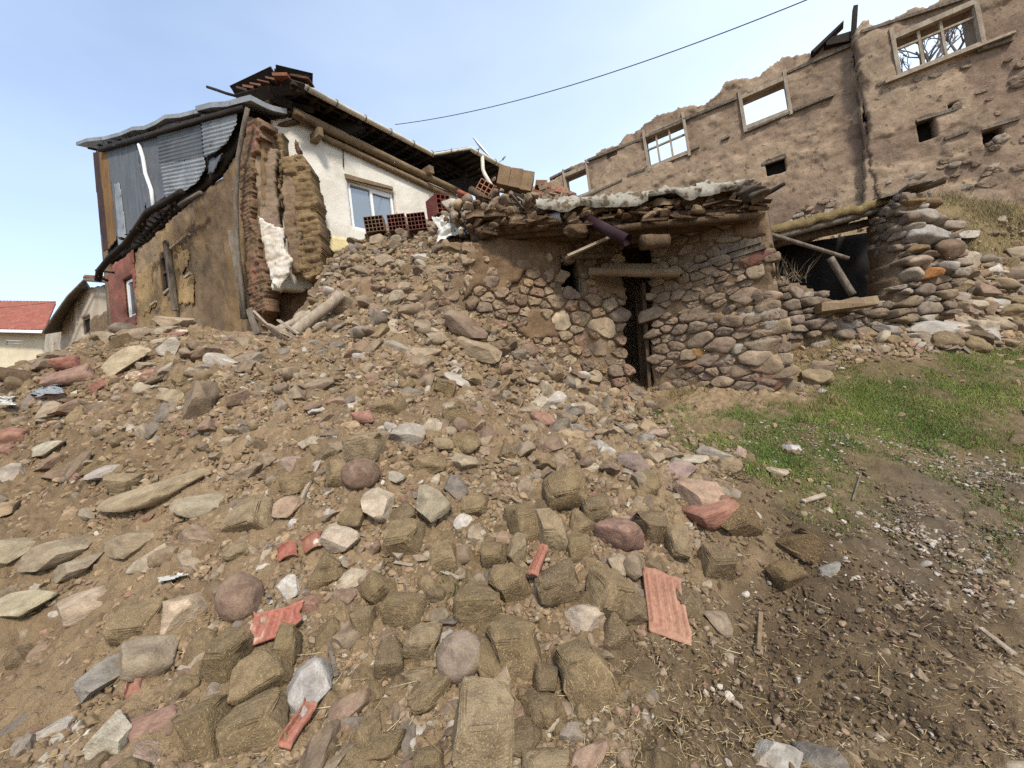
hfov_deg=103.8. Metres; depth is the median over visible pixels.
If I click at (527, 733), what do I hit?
mud lump
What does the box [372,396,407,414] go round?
mud brick
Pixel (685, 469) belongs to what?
rubble stone
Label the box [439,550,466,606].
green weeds
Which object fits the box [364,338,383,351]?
rubble stone
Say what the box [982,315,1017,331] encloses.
rubble stone
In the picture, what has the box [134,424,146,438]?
rubble stone
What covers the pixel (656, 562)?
mud lump
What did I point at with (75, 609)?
rubble stone
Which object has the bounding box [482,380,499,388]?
rubble stone
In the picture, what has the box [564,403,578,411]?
rubble stone
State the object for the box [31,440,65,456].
rubble stone
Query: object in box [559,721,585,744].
rubble stone
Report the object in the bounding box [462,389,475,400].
rubble stone
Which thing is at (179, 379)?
mud lump
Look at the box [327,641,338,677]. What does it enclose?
stick
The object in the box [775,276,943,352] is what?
stone wall
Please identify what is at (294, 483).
mud brick
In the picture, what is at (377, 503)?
rubble stone
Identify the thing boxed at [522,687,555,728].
mud lump
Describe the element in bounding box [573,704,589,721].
mud lump
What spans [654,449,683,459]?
rubble stone
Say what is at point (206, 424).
rubble stone
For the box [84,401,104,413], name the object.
rubble stone
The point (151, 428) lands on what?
rubble stone
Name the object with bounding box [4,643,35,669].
mud lump
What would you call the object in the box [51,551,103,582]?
rubble stone
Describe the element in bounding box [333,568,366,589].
rubble stone
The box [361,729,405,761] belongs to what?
mud brick
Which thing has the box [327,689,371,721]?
rubble stone
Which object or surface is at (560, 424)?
rubble stone
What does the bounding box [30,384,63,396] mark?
foil scrap
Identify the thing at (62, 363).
brick fragment
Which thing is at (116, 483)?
mud brick
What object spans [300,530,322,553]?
roof tile
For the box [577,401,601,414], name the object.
rubble stone
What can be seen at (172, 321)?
rubble stone
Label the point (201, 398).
rubble stone
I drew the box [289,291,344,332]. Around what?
log
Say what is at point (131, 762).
mud lump
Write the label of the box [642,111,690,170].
window frame
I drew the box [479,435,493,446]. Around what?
rubble stone
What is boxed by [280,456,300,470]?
rubble stone
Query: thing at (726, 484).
rubble stone
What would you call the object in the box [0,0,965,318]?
sky
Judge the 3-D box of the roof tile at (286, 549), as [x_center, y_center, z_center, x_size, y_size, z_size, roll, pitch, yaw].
[-1.424,1.055,2.542,0.113,0.076,0.090,-13,32,-24]
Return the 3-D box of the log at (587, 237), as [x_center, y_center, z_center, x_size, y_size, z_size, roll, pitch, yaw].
[0.599,-2.337,6.069,1.093,0.552,0.128,-8,-3,13]
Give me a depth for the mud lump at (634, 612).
2.16 m
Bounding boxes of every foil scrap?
[0,396,16,405]
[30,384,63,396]
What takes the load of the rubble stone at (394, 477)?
on the ground at (28, 688)
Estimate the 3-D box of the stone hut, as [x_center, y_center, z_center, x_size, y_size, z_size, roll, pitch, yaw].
[1.350,-0.923,6.731,6.663,4.164,2.923,-8,-3,5]
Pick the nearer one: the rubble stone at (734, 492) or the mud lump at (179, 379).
the rubble stone at (734, 492)
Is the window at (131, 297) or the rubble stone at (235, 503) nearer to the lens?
the rubble stone at (235, 503)
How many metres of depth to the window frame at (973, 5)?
9.10 m
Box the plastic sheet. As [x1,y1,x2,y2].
[432,215,464,241]
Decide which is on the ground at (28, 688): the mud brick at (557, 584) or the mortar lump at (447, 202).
the mud brick at (557, 584)
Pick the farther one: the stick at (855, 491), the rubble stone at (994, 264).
the rubble stone at (994, 264)
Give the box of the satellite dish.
[473,137,505,169]
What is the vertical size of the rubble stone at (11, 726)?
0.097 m
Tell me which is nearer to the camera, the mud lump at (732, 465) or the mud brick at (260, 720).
the mud brick at (260, 720)
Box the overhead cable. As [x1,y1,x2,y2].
[395,0,806,124]
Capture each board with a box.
[246,307,261,334]
[253,310,281,338]
[254,317,290,340]
[263,323,295,337]
[277,319,299,334]
[566,237,610,258]
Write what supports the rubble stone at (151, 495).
on the ground at (28, 688)
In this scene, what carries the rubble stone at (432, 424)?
on the ground at (28, 688)
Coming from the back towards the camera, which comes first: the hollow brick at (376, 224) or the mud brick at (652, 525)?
the hollow brick at (376, 224)
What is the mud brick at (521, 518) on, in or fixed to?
on the ground at (28, 688)
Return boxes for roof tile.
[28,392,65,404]
[123,678,143,698]
[125,368,154,379]
[157,329,187,335]
[249,600,304,645]
[276,540,298,561]
[278,697,317,750]
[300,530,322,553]
[528,543,547,576]
[642,564,691,645]
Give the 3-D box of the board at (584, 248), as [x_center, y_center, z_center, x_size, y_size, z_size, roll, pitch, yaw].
[1.089,-1.935,5.650,0.740,0.315,0.082,-7,-3,-15]
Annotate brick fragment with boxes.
[0,427,29,443]
[0,443,17,454]
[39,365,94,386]
[47,356,79,370]
[86,379,109,391]
[128,704,177,743]
[128,710,155,722]
[300,594,321,614]
[351,410,374,424]
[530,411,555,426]
[682,495,739,529]
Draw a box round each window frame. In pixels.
[562,159,590,196]
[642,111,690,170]
[737,69,792,132]
[889,0,987,80]
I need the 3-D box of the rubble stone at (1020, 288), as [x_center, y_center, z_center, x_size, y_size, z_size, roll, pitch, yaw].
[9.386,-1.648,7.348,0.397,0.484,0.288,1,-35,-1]
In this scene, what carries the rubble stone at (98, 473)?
on the ground at (28, 688)
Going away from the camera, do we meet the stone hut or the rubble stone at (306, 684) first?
the rubble stone at (306, 684)
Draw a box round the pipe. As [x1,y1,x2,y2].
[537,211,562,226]
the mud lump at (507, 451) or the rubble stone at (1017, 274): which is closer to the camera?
the mud lump at (507, 451)
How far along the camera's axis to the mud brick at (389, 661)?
1.94 m
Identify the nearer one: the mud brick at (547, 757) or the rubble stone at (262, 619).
the mud brick at (547, 757)
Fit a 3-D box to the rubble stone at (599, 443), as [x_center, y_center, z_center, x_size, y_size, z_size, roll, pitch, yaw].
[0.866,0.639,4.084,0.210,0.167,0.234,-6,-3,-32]
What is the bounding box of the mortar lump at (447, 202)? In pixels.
[442,189,466,212]
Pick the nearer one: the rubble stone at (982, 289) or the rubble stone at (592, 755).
the rubble stone at (592, 755)
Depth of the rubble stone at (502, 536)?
2.66 m
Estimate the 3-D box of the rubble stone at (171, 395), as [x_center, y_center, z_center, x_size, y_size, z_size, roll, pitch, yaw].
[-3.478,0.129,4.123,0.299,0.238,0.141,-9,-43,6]
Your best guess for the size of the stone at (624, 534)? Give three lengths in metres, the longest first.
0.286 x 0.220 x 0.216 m
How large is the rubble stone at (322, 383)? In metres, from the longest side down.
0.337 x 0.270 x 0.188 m
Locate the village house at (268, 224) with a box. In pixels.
[76,65,505,331]
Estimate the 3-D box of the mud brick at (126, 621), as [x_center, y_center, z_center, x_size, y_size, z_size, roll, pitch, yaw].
[-2.097,1.355,2.282,0.336,0.192,0.225,-11,25,-4]
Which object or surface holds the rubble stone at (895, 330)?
on the ground at (28, 688)
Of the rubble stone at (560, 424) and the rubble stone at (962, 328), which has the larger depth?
the rubble stone at (962, 328)
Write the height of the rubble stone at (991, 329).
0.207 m
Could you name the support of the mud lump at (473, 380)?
on the ground at (28, 688)
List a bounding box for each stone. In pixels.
[0,463,25,482]
[0,495,7,502]
[0,500,20,517]
[0,537,35,567]
[0,585,18,597]
[0,589,60,617]
[0,713,27,735]
[9,733,36,756]
[15,533,92,571]
[17,393,36,410]
[29,359,49,371]
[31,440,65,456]
[33,453,68,471]
[34,401,61,418]
[36,714,76,740]
[40,467,65,478]
[46,398,81,415]
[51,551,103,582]
[56,585,107,627]
[59,506,76,520]
[64,451,91,481]
[73,652,119,702]
[83,464,119,479]
[83,709,131,759]
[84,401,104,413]
[96,468,208,511]
[100,345,150,374]
[100,420,112,425]
[101,753,129,767]
[102,530,153,558]
[119,634,178,681]
[125,543,166,574]
[132,739,162,766]
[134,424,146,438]
[135,362,157,370]
[144,421,160,438]
[147,541,178,567]
[151,316,195,327]
[153,402,176,422]
[154,337,180,355]
[156,389,183,402]
[160,592,209,634]
[169,492,223,518]
[176,549,201,572]
[178,524,212,546]
[179,351,193,358]
[182,380,220,419]
[183,368,203,377]
[188,651,204,666]
[190,347,223,361]
[196,416,216,431]
[202,353,237,365]
[204,682,220,697]
[211,584,219,594]
[226,390,250,407]
[231,497,243,508]
[232,352,255,362]
[233,360,256,371]
[235,462,262,480]
[243,352,263,361]
[247,617,266,624]
[257,451,275,473]
[270,393,292,412]
[271,495,305,517]
[275,574,300,599]
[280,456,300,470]
[286,657,332,716]
[287,384,306,400]
[298,436,320,449]
[298,719,340,767]
[303,377,333,392]
[307,407,324,413]
[318,522,359,553]
[319,429,339,436]
[324,741,356,767]
[326,440,343,451]
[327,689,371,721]
[328,341,347,348]
[331,620,360,649]
[332,587,358,603]
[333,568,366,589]
[340,420,360,427]
[341,712,357,738]
[341,715,361,731]
[352,340,367,350]
[361,487,395,522]
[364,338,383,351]
[383,340,411,351]
[388,471,405,483]
[388,701,400,728]
[390,423,425,444]
[399,716,415,757]
[399,759,413,767]
[400,387,423,395]
[404,349,433,368]
[410,347,441,355]
[416,484,451,522]
[416,726,422,734]
[423,418,441,429]
[438,615,456,626]
[443,309,487,339]
[443,372,469,386]
[443,474,467,499]
[451,452,479,471]
[455,567,465,580]
[456,336,501,363]
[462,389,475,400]
[466,524,485,543]
[469,406,488,415]
[478,425,498,437]
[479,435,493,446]
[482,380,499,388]
[483,388,501,400]
[494,666,510,685]
[495,530,511,544]
[500,457,517,462]
[502,390,516,400]
[512,440,535,457]
[513,487,530,500]
[515,705,524,718]
[530,395,550,409]
[534,436,563,452]
[541,469,554,479]
[542,707,565,733]
[549,417,570,431]
[552,452,565,470]
[555,411,577,423]
[558,428,584,438]
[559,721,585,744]
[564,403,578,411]
[566,407,584,416]
[570,423,588,430]
[571,738,608,767]
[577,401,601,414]
[581,463,599,471]
[583,431,595,437]
[589,439,609,448]
[593,429,609,436]
[594,517,644,550]
[598,446,616,455]
[599,461,620,475]
[599,558,608,562]
[607,425,622,433]
[607,552,626,576]
[616,451,648,471]
[623,550,645,580]
[631,468,646,487]
[635,433,655,439]
[635,587,644,596]
[637,418,659,430]
[641,452,664,464]
[644,429,668,438]
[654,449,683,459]
[668,460,696,477]
[675,479,724,505]
[679,455,709,464]
[696,445,733,457]
[704,610,732,638]
[715,479,733,489]
[720,486,740,497]
[735,445,746,457]
[753,739,803,767]
[766,467,788,475]
[783,444,801,450]
[792,741,849,767]
[795,382,804,387]
[807,360,836,371]
[817,561,840,577]
[834,322,857,330]
[871,324,903,334]
[907,331,951,348]
[909,320,959,332]
[942,340,964,350]
[944,320,970,326]
[954,315,973,324]
[955,297,965,300]
[955,332,969,340]
[957,230,981,238]
[957,326,970,331]
[959,292,971,299]
[960,301,986,315]
[963,251,981,267]
[965,325,988,332]
[966,330,994,345]
[967,319,1001,328]
[972,275,989,284]
[972,280,1002,296]
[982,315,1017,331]
[984,327,997,330]
[986,262,1001,266]
[993,298,1010,307]
[996,270,1009,273]
[1003,330,1014,336]
[1004,246,1023,260]
[1007,270,1023,279]
[1010,262,1023,270]
[1013,283,1023,291]
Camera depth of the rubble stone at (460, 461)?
3.32 m
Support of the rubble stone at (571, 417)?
on the ground at (28, 688)
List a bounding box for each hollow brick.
[363,215,386,235]
[386,213,406,233]
[406,212,427,232]
[425,193,449,220]
[475,178,499,202]
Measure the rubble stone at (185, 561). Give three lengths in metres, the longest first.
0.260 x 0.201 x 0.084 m
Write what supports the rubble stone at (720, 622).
on the ground at (28, 688)
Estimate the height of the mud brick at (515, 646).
0.286 m
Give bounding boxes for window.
[83,317,89,334]
[126,279,135,316]
[159,251,170,295]
[347,181,393,229]
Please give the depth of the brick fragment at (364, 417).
3.71 m
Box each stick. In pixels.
[177,665,198,673]
[300,459,321,497]
[316,460,348,476]
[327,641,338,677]
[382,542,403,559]
[394,560,413,566]
[440,571,460,580]
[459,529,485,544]
[527,558,550,563]
[610,401,633,413]
[612,421,633,435]
[756,611,762,650]
[769,182,785,194]
[801,492,826,502]
[852,472,861,499]
[978,627,1017,654]
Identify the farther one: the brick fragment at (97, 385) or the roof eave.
the roof eave
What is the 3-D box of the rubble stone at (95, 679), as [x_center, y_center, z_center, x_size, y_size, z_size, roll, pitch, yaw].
[-2.036,1.456,2.025,0.246,0.153,0.254,-9,-3,27]
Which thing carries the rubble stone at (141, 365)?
on the ground at (28, 688)
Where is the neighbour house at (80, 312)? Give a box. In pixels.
[42,275,106,353]
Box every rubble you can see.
[0,220,1023,767]
[428,177,572,238]
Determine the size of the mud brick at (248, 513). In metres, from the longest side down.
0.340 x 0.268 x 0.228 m
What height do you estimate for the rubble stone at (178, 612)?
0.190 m
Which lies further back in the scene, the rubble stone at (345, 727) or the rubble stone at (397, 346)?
the rubble stone at (397, 346)
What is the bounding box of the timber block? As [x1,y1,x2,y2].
[814,296,880,314]
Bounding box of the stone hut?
[427,178,798,393]
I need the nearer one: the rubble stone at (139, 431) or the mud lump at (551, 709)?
the mud lump at (551, 709)
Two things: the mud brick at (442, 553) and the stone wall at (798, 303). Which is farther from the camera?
the stone wall at (798, 303)
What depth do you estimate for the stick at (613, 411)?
5.63 m
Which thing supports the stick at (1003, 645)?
on the ground at (28, 688)
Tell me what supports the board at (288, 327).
on the board at (278, 329)
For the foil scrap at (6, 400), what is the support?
on the ground at (28, 688)
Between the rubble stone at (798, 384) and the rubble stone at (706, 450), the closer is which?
the rubble stone at (706, 450)
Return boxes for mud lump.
[0,648,7,662]
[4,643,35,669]
[85,751,110,767]
[111,756,151,767]
[168,674,200,697]
[171,373,188,387]
[181,627,216,665]
[221,541,253,561]
[314,445,340,460]
[315,617,340,651]
[328,737,340,757]
[338,744,371,767]
[353,707,381,744]
[362,667,384,702]
[385,681,407,695]
[389,502,415,519]
[404,666,434,685]
[407,673,451,714]
[407,677,430,702]
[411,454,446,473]
[417,574,437,594]
[426,586,445,602]
[427,355,439,364]
[433,437,453,450]
[451,430,476,446]
[458,435,480,454]
[462,374,480,385]
[476,636,501,677]
[497,442,516,458]
[506,393,520,405]
[506,532,527,564]
[514,715,541,757]
[516,691,567,729]
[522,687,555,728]
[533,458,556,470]
[552,716,565,735]
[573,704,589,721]
[620,595,648,625]
[629,469,661,494]
[645,556,667,572]
[717,456,742,474]
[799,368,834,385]
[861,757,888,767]
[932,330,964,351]
[954,279,974,291]
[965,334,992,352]
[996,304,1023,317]
[1008,316,1023,321]
[1010,295,1023,303]
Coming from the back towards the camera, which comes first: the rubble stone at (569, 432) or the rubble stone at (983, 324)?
the rubble stone at (983, 324)
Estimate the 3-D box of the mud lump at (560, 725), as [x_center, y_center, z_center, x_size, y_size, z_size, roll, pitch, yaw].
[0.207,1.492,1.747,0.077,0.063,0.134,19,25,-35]
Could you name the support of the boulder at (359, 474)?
on the ground at (28, 688)
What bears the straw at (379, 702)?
on the ground at (28, 688)
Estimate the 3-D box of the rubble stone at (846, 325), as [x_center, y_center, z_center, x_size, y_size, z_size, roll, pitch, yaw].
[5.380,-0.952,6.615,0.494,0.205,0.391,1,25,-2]
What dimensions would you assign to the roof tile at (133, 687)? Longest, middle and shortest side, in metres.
0.151 x 0.068 x 0.060 m
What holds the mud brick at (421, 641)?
on the ground at (28, 688)
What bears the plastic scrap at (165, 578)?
on the ground at (28, 688)
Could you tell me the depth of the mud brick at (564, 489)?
2.96 m
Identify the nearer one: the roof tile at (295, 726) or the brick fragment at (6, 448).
the roof tile at (295, 726)
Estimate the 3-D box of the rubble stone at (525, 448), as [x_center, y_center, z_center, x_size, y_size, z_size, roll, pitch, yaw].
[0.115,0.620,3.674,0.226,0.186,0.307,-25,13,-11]
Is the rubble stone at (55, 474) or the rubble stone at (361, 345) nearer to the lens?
the rubble stone at (55, 474)
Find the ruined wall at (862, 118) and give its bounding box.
[532,0,1023,224]
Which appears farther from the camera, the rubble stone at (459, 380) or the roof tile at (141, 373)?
the rubble stone at (459, 380)
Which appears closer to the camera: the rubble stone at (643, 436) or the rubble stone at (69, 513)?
the rubble stone at (69, 513)
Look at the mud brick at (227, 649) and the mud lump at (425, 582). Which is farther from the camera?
the mud lump at (425, 582)
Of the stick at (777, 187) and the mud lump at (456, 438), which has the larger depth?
the stick at (777, 187)
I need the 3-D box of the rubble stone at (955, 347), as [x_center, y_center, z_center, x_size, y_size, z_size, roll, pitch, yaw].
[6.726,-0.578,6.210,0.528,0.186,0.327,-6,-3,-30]
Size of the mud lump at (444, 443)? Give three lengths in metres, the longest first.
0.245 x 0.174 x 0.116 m
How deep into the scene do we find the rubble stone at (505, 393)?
5.19 m
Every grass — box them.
[631,336,1023,572]
[647,187,1023,442]
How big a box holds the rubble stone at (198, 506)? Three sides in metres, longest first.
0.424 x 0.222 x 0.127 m
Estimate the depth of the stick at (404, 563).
2.51 m
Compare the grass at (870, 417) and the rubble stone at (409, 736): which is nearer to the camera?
the rubble stone at (409, 736)
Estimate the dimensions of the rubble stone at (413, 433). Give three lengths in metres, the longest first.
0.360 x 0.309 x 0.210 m
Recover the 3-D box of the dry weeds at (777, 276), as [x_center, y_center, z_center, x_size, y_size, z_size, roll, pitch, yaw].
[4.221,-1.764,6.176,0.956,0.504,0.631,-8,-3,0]
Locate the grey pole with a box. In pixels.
[772,233,849,259]
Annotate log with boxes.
[0,367,39,381]
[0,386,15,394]
[268,310,310,332]
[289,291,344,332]
[468,186,505,210]
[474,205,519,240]
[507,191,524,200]
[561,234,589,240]
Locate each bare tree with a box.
[898,27,964,71]
[915,25,962,64]
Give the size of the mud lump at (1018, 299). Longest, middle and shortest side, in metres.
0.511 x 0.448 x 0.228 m
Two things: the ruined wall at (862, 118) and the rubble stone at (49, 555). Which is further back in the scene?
the ruined wall at (862, 118)
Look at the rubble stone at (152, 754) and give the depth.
1.63 m
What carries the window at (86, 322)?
in the neighbour house at (80, 312)
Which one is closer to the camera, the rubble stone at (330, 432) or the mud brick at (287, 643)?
the mud brick at (287, 643)
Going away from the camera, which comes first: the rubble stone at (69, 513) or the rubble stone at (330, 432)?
the rubble stone at (69, 513)
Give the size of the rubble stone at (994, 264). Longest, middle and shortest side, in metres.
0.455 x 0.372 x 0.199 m
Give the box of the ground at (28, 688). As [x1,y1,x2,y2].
[0,198,1023,767]
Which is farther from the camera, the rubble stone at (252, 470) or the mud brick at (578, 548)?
the rubble stone at (252, 470)
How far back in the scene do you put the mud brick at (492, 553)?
2.50 m
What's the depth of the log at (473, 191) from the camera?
6.60 m
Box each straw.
[1,314,1023,767]
[285,636,442,764]
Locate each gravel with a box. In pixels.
[711,420,1023,622]
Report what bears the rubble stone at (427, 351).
on the ground at (28, 688)
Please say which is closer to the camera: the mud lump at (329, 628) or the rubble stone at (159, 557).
the mud lump at (329, 628)
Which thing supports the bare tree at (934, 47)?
on the ground at (28, 688)
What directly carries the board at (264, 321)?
on the ground at (28, 688)
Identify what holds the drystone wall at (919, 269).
on the ground at (28, 688)
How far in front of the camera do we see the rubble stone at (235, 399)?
3.99 m
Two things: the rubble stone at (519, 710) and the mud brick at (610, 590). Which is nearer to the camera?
the rubble stone at (519, 710)
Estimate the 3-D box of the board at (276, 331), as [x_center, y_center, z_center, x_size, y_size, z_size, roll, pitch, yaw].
[-3.452,-0.791,5.776,0.733,0.512,0.047,-9,-3,27]
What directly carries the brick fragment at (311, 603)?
on the ground at (28, 688)
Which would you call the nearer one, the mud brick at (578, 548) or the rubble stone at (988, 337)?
the mud brick at (578, 548)
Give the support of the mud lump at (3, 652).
on the ground at (28, 688)
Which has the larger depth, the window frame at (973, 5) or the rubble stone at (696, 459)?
the window frame at (973, 5)
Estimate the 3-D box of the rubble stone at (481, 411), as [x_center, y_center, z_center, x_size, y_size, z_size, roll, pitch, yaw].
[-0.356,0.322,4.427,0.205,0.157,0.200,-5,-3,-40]
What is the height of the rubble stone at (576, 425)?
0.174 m
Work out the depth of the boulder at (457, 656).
1.93 m
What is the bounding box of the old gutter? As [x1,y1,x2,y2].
[583,215,632,245]
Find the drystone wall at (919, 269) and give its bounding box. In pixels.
[863,178,973,323]
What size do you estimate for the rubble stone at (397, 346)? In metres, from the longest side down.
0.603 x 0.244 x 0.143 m
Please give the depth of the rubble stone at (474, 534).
2.67 m
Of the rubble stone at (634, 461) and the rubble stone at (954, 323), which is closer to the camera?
the rubble stone at (634, 461)
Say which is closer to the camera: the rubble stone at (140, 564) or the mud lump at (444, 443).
the rubble stone at (140, 564)
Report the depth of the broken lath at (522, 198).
6.37 m
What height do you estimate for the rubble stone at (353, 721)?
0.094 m
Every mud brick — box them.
[102,472,145,495]
[102,596,168,645]
[171,694,232,763]
[198,626,256,683]
[216,687,288,756]
[219,494,273,532]
[227,647,293,707]
[272,622,302,665]
[277,470,315,496]
[306,550,345,590]
[325,459,346,487]
[337,508,366,528]
[341,431,387,461]
[348,606,376,637]
[358,571,396,604]
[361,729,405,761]
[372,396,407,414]
[374,636,403,680]
[379,591,426,630]
[383,518,425,557]
[403,622,442,661]
[413,744,444,767]
[429,539,457,573]
[433,378,455,398]
[442,404,472,425]
[451,676,514,767]
[453,583,502,627]
[460,494,487,516]
[480,541,507,568]
[485,613,541,681]
[489,563,532,602]
[504,503,538,542]
[521,747,568,767]
[533,663,557,692]
[534,557,582,607]
[536,508,567,551]
[542,464,587,511]
[554,636,623,710]
[566,532,592,562]
[569,508,594,533]
[581,493,612,522]
[586,565,637,617]
[603,611,632,649]
[630,511,668,545]
[664,525,691,559]
[676,584,704,619]
[696,543,736,580]
[719,497,764,537]
[765,559,807,590]
[776,528,826,563]
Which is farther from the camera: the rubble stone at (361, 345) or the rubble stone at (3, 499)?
the rubble stone at (361, 345)
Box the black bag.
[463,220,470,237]
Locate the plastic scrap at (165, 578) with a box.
[158,572,187,581]
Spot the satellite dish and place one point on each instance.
(481, 147)
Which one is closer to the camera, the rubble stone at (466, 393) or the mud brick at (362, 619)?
the mud brick at (362, 619)
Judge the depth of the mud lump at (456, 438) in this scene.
3.58 m
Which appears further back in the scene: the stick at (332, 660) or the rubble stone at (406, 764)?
the stick at (332, 660)
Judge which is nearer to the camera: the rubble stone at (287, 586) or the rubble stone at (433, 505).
the rubble stone at (287, 586)
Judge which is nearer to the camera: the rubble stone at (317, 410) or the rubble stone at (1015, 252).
the rubble stone at (317, 410)
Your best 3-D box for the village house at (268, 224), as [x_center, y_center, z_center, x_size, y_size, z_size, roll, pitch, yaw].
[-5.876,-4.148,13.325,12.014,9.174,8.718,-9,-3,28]
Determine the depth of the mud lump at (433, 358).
5.13 m
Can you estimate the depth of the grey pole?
6.43 m
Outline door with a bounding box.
[633,288,645,384]
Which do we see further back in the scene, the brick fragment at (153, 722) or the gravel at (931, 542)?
the gravel at (931, 542)
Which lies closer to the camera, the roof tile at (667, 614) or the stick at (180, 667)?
the stick at (180, 667)
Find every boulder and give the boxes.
[214,572,264,622]
[340,458,380,491]
[436,630,479,683]
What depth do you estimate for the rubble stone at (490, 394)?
4.99 m
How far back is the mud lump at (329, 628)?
2.12 m
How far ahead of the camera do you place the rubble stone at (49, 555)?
2.90 m
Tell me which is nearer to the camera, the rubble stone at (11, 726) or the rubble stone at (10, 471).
the rubble stone at (11, 726)
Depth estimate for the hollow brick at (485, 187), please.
6.75 m
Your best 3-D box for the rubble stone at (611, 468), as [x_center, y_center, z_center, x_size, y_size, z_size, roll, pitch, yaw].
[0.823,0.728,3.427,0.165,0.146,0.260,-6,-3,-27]
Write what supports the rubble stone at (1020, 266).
on the ground at (28, 688)
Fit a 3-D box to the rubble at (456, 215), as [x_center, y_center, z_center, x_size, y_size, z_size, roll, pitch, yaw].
[-0.098,-2.823,6.805,2.414,0.899,1.581,-10,-3,39]
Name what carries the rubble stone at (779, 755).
on the ground at (28, 688)
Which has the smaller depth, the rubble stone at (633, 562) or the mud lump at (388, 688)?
the mud lump at (388, 688)
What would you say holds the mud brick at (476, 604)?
on the ground at (28, 688)
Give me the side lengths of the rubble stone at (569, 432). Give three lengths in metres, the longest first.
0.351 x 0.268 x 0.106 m
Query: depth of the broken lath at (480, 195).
6.42 m
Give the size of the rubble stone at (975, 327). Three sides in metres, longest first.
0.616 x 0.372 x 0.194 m
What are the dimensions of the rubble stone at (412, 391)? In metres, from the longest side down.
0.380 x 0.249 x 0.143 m
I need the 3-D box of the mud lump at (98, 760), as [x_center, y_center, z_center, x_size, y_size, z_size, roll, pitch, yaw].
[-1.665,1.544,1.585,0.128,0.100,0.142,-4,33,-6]
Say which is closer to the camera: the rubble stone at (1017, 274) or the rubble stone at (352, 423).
the rubble stone at (352, 423)
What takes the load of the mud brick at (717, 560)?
on the ground at (28, 688)
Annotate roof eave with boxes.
[94,189,203,281]
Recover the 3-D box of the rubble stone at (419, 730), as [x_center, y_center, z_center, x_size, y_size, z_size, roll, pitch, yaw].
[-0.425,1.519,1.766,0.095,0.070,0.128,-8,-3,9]
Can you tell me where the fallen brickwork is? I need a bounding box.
[497,164,578,198]
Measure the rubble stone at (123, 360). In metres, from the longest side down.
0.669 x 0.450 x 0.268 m
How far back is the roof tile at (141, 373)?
4.64 m
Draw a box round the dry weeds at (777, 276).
[774,252,823,282]
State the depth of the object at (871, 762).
1.69 m
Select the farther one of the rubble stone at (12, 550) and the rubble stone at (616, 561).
the rubble stone at (12, 550)
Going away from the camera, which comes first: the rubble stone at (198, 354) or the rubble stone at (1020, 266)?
the rubble stone at (198, 354)
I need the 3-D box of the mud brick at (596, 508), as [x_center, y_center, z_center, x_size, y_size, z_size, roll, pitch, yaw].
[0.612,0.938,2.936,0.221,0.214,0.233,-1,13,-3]
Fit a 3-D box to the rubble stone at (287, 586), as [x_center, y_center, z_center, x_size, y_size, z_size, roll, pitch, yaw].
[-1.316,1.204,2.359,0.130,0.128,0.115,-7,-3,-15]
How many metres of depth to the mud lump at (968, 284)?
7.33 m
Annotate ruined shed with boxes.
[771,198,887,300]
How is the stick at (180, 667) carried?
on the ground at (28, 688)
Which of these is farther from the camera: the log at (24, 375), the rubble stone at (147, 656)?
the log at (24, 375)
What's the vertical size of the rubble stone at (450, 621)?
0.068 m
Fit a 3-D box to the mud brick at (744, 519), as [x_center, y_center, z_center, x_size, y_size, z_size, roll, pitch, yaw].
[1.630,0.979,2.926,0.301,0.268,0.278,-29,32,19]
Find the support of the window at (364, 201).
in the village house at (268, 224)
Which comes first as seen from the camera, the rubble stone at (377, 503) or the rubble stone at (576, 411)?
the rubble stone at (377, 503)
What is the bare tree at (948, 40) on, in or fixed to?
on the ground at (28, 688)
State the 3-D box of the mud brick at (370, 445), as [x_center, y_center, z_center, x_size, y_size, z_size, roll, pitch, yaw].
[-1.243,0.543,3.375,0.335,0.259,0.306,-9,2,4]
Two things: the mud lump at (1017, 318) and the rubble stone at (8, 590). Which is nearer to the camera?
the rubble stone at (8, 590)
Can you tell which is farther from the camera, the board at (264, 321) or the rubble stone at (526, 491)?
the board at (264, 321)
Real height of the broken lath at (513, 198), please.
0.482 m
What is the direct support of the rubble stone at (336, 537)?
on the ground at (28, 688)
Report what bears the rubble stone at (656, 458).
on the ground at (28, 688)
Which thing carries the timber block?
on the stone wall at (798, 303)
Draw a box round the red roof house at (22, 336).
[0,300,55,367]
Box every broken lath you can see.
[478,193,492,199]
[509,194,524,211]
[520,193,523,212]
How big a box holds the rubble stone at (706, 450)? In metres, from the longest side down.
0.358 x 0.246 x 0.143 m
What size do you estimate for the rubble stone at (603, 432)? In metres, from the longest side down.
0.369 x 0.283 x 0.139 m
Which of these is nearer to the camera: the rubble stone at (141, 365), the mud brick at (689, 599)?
the mud brick at (689, 599)
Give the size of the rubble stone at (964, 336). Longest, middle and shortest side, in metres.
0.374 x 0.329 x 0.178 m
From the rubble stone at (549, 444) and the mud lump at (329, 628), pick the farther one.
the rubble stone at (549, 444)
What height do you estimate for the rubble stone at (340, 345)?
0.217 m

